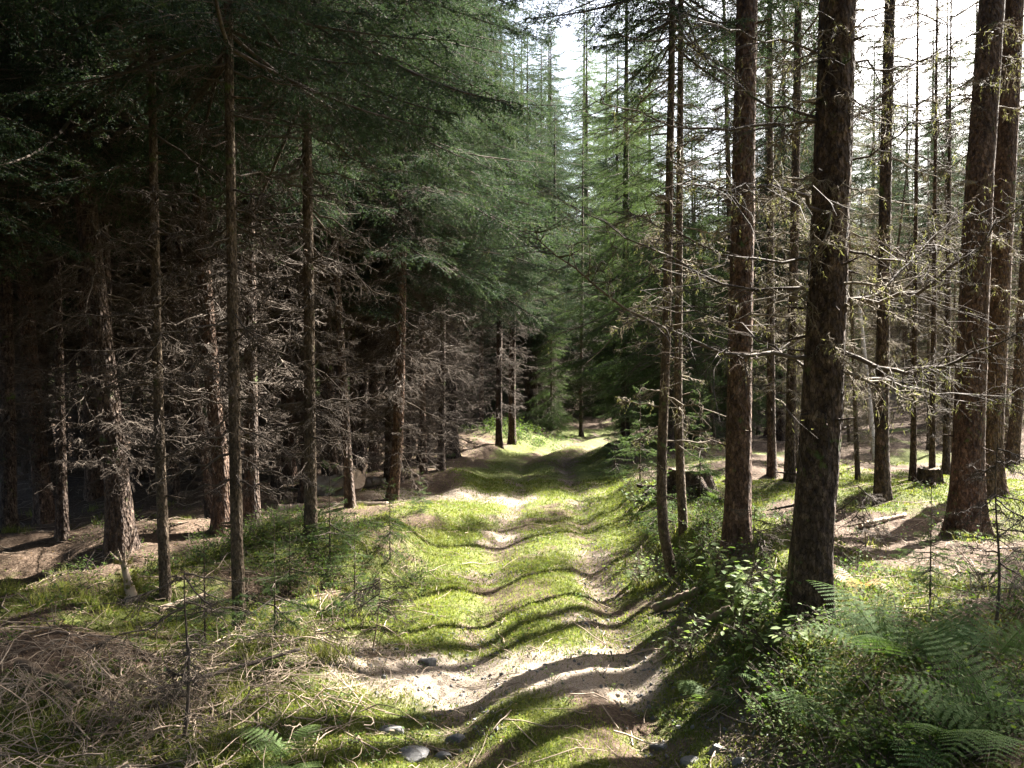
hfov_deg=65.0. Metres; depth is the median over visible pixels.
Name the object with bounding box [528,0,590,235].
spruce tree
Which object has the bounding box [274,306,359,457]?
spruce tree
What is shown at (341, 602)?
spruce sapling
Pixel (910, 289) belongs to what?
spruce tree
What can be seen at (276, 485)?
dead pole
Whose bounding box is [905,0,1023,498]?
spruce tree
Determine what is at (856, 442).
dead pole
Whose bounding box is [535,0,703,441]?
young spruce
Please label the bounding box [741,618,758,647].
tree stump
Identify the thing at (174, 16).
spruce tree
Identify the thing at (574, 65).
sky
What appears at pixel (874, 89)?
spruce tree
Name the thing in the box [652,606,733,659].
leafy sapling
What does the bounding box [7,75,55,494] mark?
dead pole
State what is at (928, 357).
dead pole
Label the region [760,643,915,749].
fern
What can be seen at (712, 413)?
dead pole
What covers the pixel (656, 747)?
stone
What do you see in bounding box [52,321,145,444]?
spruce tree
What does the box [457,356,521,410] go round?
spruce tree
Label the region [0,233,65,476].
spruce tree
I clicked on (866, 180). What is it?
spruce tree
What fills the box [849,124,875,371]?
spruce tree
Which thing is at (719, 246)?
spruce tree
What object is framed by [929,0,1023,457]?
spruce tree
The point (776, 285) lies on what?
spruce tree
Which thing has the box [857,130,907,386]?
spruce tree
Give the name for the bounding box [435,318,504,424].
young spruce
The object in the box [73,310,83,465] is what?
dead pole
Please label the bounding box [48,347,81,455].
spruce tree
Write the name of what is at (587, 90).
spruce tree
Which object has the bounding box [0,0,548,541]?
spruce tree
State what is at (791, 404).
spruce tree
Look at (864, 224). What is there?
spruce tree
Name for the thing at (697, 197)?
spruce tree
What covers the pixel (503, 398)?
young spruce
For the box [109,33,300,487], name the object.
spruce tree
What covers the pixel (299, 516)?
mound undergrowth
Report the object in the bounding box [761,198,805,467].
dead pole
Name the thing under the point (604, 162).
spruce tree
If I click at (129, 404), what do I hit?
spruce tree
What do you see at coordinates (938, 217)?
spruce tree
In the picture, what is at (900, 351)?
spruce tree
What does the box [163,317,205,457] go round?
spruce tree
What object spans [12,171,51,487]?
dead pole
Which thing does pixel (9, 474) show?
spruce tree
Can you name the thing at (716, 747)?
stone
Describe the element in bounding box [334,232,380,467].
dead pole
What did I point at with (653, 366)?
young spruce
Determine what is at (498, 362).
spruce tree
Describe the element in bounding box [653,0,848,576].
spruce tree
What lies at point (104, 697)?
brushwood
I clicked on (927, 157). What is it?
spruce tree
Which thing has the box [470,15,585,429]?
spruce tree
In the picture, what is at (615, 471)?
spruce sapling
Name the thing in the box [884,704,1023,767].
fern
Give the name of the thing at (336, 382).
spruce tree
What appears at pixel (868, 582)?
fern
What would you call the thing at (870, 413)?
bare birch
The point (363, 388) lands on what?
spruce tree
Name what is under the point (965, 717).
fern
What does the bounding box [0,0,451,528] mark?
spruce tree
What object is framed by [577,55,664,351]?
spruce tree
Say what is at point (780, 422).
spruce tree
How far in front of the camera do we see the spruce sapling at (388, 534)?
7.37 m
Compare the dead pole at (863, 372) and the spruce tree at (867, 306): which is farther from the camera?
the spruce tree at (867, 306)
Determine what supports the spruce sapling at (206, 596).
on the forest floor
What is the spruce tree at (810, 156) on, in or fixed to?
on the forest floor
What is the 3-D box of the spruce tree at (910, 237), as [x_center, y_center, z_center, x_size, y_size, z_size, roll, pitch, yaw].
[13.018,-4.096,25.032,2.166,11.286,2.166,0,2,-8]
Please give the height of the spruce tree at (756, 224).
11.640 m
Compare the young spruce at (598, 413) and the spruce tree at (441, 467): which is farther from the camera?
the young spruce at (598, 413)
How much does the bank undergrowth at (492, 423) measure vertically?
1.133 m
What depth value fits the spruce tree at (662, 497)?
7.02 m
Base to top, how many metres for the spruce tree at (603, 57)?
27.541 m
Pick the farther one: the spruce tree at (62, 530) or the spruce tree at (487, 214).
the spruce tree at (487, 214)
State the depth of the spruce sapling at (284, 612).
4.88 m
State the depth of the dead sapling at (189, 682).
3.67 m
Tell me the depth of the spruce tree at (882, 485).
9.16 m
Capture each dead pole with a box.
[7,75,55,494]
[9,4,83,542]
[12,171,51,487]
[61,19,157,433]
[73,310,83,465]
[125,31,222,518]
[173,270,199,480]
[187,275,203,467]
[227,240,275,479]
[240,15,284,495]
[261,296,282,434]
[269,47,339,443]
[286,141,362,495]
[297,113,375,508]
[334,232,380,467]
[403,307,437,468]
[683,190,727,446]
[699,180,755,439]
[752,324,765,438]
[752,328,776,434]
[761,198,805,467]
[796,328,804,430]
[800,202,896,480]
[804,265,872,424]
[842,286,863,441]
[844,270,865,416]
[846,109,946,452]
[854,279,875,424]
[869,0,964,481]
[894,0,972,469]
[898,144,959,449]
[910,0,975,474]
[926,198,959,449]
[939,215,1023,449]
[1008,307,1016,417]
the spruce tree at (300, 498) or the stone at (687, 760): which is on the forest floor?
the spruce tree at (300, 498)
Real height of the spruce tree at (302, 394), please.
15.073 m
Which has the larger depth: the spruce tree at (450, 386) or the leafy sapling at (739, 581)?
the spruce tree at (450, 386)
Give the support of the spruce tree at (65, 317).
on the forest floor
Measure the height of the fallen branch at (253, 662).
0.035 m
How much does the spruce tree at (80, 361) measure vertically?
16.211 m
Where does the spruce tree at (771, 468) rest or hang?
on the forest floor
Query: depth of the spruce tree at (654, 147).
49.59 m
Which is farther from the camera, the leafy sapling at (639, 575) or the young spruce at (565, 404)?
the young spruce at (565, 404)
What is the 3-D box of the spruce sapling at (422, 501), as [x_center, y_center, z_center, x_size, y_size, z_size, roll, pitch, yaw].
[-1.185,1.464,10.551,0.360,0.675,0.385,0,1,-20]
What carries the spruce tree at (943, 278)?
on the forest floor
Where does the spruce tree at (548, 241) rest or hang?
on the forest floor
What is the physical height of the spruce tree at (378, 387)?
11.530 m
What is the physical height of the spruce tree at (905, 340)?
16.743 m
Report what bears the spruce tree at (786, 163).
on the forest floor
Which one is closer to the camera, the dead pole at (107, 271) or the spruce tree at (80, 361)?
the dead pole at (107, 271)
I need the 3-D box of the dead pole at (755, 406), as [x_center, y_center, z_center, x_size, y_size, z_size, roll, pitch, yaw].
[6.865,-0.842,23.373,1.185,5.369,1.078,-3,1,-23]
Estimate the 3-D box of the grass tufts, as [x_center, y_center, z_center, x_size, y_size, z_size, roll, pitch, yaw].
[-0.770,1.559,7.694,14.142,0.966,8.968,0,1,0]
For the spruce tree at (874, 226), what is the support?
on the forest floor
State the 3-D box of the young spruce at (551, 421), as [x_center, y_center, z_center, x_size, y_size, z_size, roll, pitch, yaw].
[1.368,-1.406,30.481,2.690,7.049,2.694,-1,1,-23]
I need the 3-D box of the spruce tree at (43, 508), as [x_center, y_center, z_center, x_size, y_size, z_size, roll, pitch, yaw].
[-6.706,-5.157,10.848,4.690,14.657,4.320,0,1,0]
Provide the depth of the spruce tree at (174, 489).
11.96 m
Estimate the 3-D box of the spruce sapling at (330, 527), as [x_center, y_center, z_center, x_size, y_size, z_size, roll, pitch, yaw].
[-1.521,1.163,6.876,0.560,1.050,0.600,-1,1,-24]
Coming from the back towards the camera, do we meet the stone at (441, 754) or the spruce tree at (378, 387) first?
the spruce tree at (378, 387)
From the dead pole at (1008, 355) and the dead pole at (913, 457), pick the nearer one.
the dead pole at (913, 457)
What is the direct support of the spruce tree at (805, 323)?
on the forest floor
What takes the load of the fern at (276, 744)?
on the forest floor
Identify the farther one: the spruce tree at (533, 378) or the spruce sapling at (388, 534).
the spruce tree at (533, 378)
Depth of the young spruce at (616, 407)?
31.52 m
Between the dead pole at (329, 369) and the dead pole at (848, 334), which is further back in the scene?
the dead pole at (848, 334)
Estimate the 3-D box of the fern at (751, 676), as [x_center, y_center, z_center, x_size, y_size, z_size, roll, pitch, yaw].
[1.360,1.565,4.203,0.403,0.108,0.491,0,1,0]
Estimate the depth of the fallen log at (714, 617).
5.55 m
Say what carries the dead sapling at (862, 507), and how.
on the forest floor
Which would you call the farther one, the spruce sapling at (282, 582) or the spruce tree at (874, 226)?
the spruce tree at (874, 226)
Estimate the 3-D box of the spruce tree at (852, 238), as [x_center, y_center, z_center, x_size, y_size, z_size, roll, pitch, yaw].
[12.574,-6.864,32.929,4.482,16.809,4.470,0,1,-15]
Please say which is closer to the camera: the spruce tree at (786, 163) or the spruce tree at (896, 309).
the spruce tree at (786, 163)
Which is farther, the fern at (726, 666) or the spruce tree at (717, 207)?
the spruce tree at (717, 207)
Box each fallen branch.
[149,648,299,694]
[159,593,205,611]
[858,513,906,527]
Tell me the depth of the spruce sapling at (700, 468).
10.34 m
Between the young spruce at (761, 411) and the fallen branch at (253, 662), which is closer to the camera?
the fallen branch at (253, 662)
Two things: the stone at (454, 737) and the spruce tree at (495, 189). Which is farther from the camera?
the spruce tree at (495, 189)
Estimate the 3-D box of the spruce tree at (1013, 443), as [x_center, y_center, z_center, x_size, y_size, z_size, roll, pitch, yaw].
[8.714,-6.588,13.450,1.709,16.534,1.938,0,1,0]
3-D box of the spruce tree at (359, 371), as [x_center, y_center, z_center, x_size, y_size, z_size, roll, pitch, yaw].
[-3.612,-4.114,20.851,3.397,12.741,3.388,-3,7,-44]
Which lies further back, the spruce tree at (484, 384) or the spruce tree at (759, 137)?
the spruce tree at (484, 384)
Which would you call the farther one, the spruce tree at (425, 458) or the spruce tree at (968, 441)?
the spruce tree at (425, 458)
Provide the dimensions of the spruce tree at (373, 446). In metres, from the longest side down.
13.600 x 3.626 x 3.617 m
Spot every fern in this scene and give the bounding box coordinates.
[221,724,321,767]
[677,680,742,714]
[691,491,722,503]
[700,644,747,680]
[729,663,798,699]
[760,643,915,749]
[777,567,861,587]
[786,580,1023,667]
[834,565,894,596]
[861,617,1023,673]
[870,624,1023,767]
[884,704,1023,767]
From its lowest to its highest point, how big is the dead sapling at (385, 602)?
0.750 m
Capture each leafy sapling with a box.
[604,553,663,589]
[609,477,676,508]
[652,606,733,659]
[686,540,800,639]
[718,603,831,659]
[932,541,1023,584]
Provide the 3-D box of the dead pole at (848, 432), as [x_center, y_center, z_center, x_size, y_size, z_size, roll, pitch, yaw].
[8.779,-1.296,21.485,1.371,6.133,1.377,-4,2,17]
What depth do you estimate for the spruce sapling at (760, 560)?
5.46 m
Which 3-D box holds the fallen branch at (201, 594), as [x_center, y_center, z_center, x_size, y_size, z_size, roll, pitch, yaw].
[-2.334,1.546,5.703,0.236,0.055,0.320,0,1,0]
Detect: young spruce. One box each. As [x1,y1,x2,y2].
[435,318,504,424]
[463,320,562,425]
[502,97,599,416]
[516,255,583,432]
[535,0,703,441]
[569,0,766,451]
[570,68,682,426]
[572,121,651,416]
[597,245,652,433]
[604,136,701,440]
[639,85,725,439]
[674,81,801,446]
[701,118,785,427]
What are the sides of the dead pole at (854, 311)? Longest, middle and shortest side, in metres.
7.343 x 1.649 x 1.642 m
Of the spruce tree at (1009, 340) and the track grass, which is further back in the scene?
the spruce tree at (1009, 340)
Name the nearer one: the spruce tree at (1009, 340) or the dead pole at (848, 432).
the dead pole at (848, 432)
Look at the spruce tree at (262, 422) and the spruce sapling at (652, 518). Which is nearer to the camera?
the spruce sapling at (652, 518)
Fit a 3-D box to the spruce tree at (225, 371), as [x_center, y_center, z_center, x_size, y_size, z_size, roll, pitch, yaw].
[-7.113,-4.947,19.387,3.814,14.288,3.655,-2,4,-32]
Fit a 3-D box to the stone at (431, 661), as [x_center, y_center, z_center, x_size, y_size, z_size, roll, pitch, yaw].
[-0.547,1.805,5.190,0.124,0.084,0.086,0,1,0]
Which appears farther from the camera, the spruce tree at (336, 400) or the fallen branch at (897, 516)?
the spruce tree at (336, 400)
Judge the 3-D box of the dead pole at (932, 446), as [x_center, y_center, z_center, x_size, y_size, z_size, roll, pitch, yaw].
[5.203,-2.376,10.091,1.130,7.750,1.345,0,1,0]
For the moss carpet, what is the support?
on the forest floor
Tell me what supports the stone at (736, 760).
on the forest floor
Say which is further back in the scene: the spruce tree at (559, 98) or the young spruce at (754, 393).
the spruce tree at (559, 98)
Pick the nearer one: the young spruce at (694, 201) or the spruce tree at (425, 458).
the spruce tree at (425, 458)
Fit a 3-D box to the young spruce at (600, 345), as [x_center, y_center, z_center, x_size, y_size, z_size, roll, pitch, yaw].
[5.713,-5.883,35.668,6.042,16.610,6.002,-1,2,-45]
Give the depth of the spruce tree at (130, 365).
21.66 m
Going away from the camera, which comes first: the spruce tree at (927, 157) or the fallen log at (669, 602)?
the fallen log at (669, 602)
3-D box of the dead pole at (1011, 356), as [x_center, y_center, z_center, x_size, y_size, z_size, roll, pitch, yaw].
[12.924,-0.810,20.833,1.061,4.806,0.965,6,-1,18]
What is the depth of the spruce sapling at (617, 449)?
17.12 m
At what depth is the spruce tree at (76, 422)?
20.28 m
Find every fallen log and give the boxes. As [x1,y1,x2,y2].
[278,501,388,509]
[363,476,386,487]
[650,586,705,612]
[677,605,731,641]
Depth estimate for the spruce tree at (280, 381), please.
23.99 m
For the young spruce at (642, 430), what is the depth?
24.22 m
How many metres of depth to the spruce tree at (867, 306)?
47.10 m
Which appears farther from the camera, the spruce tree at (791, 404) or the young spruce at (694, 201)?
the young spruce at (694, 201)
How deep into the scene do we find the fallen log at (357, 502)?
11.86 m
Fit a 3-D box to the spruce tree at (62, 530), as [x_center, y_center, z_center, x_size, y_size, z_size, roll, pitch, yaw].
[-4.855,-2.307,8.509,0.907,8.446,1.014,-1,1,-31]
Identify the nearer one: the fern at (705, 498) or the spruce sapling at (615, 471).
the fern at (705, 498)
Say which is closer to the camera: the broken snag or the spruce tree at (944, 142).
the broken snag
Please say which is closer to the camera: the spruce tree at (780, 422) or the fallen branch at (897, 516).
the fallen branch at (897, 516)
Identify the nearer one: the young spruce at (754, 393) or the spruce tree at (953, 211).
the young spruce at (754, 393)
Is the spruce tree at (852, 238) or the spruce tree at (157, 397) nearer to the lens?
the spruce tree at (157, 397)
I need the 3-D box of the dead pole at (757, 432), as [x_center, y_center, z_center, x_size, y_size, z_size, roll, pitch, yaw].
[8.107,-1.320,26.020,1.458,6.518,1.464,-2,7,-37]
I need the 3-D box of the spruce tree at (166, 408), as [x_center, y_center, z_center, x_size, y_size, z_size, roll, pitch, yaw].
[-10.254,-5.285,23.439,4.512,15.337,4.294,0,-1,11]
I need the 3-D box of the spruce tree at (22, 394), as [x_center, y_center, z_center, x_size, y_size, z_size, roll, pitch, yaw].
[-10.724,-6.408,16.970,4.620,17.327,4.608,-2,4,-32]
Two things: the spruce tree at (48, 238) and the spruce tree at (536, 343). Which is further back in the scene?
the spruce tree at (536, 343)
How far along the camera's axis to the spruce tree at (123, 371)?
22.54 m
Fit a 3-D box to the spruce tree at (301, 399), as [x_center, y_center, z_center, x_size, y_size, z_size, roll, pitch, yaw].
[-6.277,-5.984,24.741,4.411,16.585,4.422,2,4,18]
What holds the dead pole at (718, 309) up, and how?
on the forest floor
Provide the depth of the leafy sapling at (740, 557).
5.29 m
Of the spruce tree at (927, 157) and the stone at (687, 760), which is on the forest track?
the stone at (687, 760)
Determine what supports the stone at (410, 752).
on the forest track
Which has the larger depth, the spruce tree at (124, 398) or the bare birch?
the spruce tree at (124, 398)
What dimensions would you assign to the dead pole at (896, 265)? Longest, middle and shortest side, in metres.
8.063 x 1.780 x 1.619 m
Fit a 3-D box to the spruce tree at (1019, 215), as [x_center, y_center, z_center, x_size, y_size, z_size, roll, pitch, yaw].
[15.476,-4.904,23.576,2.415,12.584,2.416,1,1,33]
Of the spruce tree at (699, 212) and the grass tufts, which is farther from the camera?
the spruce tree at (699, 212)
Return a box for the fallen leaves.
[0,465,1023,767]
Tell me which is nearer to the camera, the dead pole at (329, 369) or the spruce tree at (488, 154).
the dead pole at (329, 369)
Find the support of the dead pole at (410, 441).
on the forest floor
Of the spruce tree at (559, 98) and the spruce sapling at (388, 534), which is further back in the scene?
the spruce tree at (559, 98)
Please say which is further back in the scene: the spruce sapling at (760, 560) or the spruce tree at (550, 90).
the spruce tree at (550, 90)
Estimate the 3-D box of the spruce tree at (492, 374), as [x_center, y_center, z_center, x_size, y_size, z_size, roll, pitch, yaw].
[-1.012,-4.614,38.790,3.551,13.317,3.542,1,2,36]
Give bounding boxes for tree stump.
[317,460,366,495]
[637,466,723,502]
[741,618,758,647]
[907,465,946,486]
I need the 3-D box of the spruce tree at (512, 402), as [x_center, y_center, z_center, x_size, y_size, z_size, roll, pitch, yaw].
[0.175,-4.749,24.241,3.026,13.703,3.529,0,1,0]
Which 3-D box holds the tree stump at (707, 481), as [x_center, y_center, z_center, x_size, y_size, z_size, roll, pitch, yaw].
[2.393,1.423,10.776,1.440,0.608,1.485,0,1,0]
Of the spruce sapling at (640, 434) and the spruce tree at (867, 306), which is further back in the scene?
the spruce tree at (867, 306)
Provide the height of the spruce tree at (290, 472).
14.427 m
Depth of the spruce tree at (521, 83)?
51.47 m
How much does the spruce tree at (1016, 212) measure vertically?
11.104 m
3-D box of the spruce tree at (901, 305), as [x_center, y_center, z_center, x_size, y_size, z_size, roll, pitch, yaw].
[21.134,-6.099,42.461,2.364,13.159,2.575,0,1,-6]
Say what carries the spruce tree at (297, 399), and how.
on the forest floor
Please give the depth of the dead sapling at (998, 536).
4.40 m
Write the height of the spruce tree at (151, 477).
13.699 m
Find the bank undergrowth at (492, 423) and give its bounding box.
[458,413,574,449]
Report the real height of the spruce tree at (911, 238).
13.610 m
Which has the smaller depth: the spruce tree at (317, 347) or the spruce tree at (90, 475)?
the spruce tree at (90, 475)
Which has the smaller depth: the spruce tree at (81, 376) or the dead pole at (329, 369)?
the dead pole at (329, 369)
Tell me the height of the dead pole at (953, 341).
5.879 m
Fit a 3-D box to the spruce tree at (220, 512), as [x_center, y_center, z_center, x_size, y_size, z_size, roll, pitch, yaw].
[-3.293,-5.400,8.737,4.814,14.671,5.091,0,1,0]
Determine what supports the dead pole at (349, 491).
on the forest floor
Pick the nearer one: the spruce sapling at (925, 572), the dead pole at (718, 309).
the spruce sapling at (925, 572)
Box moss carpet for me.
[0,459,1023,767]
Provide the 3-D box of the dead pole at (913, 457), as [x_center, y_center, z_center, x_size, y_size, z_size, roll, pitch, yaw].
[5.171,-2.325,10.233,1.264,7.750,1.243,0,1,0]
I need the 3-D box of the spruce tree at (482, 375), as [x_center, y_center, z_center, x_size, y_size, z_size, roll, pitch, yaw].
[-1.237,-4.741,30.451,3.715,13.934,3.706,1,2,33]
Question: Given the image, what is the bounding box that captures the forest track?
[345,426,764,767]
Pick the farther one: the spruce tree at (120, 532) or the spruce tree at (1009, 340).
the spruce tree at (1009, 340)
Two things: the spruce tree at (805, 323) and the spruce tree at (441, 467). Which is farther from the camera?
the spruce tree at (805, 323)
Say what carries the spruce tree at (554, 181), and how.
on the forest floor
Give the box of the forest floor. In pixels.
[0,319,1023,767]
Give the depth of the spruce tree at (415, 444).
21.47 m
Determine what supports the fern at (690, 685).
on the forest floor
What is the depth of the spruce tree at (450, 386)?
19.26 m
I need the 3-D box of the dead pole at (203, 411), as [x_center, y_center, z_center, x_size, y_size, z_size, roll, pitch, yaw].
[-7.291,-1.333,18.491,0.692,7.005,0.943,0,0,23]
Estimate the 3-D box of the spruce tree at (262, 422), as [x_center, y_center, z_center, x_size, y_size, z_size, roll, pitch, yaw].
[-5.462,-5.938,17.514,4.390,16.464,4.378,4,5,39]
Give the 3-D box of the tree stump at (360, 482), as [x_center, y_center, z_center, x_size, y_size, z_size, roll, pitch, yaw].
[-2.655,1.641,13.071,0.973,1.046,0.659,14,-33,-34]
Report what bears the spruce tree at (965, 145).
on the forest floor
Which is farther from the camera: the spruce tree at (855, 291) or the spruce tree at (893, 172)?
the spruce tree at (855, 291)
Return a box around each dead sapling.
[84,571,256,744]
[335,577,415,647]
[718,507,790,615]
[834,486,894,559]
[949,444,1023,620]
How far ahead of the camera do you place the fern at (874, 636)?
3.82 m
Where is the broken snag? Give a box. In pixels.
[111,543,139,602]
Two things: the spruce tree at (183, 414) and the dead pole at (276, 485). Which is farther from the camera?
the spruce tree at (183, 414)
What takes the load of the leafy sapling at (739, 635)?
on the forest floor
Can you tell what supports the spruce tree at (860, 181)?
on the forest floor
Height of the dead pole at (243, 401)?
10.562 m
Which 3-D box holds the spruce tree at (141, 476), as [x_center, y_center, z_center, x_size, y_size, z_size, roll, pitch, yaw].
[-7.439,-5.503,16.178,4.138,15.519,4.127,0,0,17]
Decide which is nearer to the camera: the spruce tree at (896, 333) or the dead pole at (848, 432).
the dead pole at (848, 432)
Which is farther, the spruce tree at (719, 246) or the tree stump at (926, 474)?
the spruce tree at (719, 246)
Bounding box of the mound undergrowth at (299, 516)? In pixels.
[0,500,437,751]
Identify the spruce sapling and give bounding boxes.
[157,523,245,652]
[231,517,317,643]
[260,502,327,589]
[305,459,362,564]
[318,513,386,615]
[366,479,407,566]
[408,472,433,513]
[595,423,634,479]
[598,391,656,462]
[608,382,670,479]
[625,447,677,545]
[670,390,724,499]
[729,519,784,604]
[890,485,967,620]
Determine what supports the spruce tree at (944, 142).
on the forest floor
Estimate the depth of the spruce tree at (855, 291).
28.62 m
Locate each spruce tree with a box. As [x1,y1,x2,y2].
[0,0,126,281]
[0,0,182,524]
[0,0,337,559]
[0,0,422,536]
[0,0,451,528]
[0,0,522,629]
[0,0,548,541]
[0,6,165,532]
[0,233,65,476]
[0,255,70,442]
[10,1,191,501]
[10,4,294,503]
[11,14,141,478]
[14,311,75,473]
[15,306,79,465]
[30,0,292,600]
[48,275,130,460]
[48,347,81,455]
[49,174,195,479]
[50,243,145,459]
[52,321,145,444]
[62,32,237,482]
[75,335,130,446]
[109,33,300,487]
[114,282,193,453]
[116,356,130,437]
[122,358,149,421]
[127,340,185,455]
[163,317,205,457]
[178,367,205,441]
[179,225,243,456]
[192,0,460,502]
[193,231,300,469]
[211,28,346,479]
[225,225,361,463]
[239,0,565,492]
[240,180,376,474]
[272,7,458,475]
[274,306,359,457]
[275,313,317,450]
[275,323,315,431]
[277,352,339,446]
[291,0,558,501]
[294,310,415,437]
[299,0,452,472]
[315,345,348,455]
[316,332,348,409]
[346,349,414,447]
[348,0,589,458]
[371,5,517,474]
[378,297,473,455]
[379,0,545,470]
[385,1,550,464]
[406,0,586,453]
[414,297,477,430]
[457,301,526,426]
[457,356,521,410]
[468,0,1023,626]
[470,14,518,416]
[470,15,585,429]
[471,12,559,448]
[478,1,566,444]
[483,167,503,418]
[488,22,603,423]
[493,89,578,430]
[502,0,862,579]
[507,12,574,378]
[522,5,598,412]
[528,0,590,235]
[535,78,611,436]
[538,102,588,428]
[545,97,591,405]
[556,1,612,247]
[558,0,614,407]
[566,25,674,419]
[570,13,621,365]
[574,0,797,537]
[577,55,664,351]
[577,155,621,414]
[633,13,689,358]
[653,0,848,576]
[656,0,882,478]
[674,80,721,436]
[675,0,787,433]
[685,151,720,344]
[690,119,730,379]
[690,171,725,328]
[705,0,870,440]
[711,9,809,435]
[712,131,764,408]
[718,0,818,483]
[725,10,804,437]
[756,80,803,412]
[774,2,900,451]
[775,16,875,347]
[779,31,817,419]
[785,41,849,419]
[786,65,869,392]
[797,48,874,415]
[804,67,872,408]
[812,0,954,506]
[844,166,868,417]
[848,19,912,395]
[849,0,929,425]
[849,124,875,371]
[850,62,913,411]
[856,156,901,353]
[857,97,918,420]
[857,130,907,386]
[858,124,921,385]
[876,0,1023,538]
[890,114,926,406]
[891,56,926,392]
[892,69,961,422]
[894,197,903,377]
[894,268,938,379]
[895,122,936,380]
[895,145,923,385]
[896,9,961,401]
[904,65,963,418]
[905,0,971,441]
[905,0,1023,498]
[908,151,962,395]
[919,102,963,388]
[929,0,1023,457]
[932,0,1018,358]
[937,64,1023,395]
[963,112,1023,465]
[1008,69,1023,415]
[1008,276,1014,372]
[1010,29,1023,448]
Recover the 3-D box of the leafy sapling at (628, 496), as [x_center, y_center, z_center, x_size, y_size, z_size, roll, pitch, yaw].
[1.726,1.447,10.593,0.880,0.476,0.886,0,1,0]
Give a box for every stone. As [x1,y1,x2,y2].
[379,724,403,735]
[395,745,428,762]
[418,657,436,665]
[434,751,451,758]
[445,733,464,741]
[649,744,666,750]
[680,755,697,765]
[708,743,725,755]
[732,757,745,765]
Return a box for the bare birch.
[857,290,874,462]
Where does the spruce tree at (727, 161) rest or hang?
on the forest floor
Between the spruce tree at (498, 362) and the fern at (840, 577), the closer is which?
the fern at (840, 577)
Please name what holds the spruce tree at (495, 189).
on the forest floor
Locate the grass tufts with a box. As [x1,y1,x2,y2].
[0,474,1023,767]
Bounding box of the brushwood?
[0,590,469,767]
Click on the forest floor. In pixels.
(36, 559)
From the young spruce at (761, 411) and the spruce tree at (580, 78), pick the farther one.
the spruce tree at (580, 78)
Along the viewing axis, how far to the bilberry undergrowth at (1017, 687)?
3.86 m
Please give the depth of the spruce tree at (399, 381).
12.58 m
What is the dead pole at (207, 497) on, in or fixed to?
on the forest floor
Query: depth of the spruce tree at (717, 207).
27.88 m
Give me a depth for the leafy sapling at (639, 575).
7.19 m
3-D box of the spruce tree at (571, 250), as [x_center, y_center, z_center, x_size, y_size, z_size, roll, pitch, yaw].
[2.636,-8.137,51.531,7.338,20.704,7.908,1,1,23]
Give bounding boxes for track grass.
[211,435,803,767]
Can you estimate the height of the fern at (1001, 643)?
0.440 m
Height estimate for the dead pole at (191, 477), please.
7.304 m
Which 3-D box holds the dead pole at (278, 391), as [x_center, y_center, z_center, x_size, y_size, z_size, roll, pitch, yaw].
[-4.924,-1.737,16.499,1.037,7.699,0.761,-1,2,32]
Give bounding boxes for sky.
[482,0,1023,308]
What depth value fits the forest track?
5.25 m
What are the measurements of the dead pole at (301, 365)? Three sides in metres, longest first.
11.916 x 1.431 x 1.280 m
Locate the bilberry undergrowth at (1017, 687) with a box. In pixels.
[623,462,1023,767]
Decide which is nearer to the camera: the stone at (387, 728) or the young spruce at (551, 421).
the stone at (387, 728)
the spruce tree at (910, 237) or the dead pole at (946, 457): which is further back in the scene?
the spruce tree at (910, 237)
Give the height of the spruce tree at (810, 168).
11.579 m
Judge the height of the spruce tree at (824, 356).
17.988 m
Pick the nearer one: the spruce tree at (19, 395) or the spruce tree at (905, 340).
the spruce tree at (19, 395)
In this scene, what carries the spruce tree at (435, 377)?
on the forest floor
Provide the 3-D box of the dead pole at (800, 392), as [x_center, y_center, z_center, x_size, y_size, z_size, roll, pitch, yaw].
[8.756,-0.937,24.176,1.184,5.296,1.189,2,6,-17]
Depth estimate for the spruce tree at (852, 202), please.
27.68 m
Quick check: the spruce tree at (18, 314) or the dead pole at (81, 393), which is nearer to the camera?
the spruce tree at (18, 314)
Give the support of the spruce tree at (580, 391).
on the forest floor
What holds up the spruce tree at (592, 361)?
on the forest floor
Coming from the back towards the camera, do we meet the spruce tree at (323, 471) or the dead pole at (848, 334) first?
the dead pole at (848, 334)
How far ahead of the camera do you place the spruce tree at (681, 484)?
7.74 m
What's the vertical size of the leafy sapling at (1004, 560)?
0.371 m

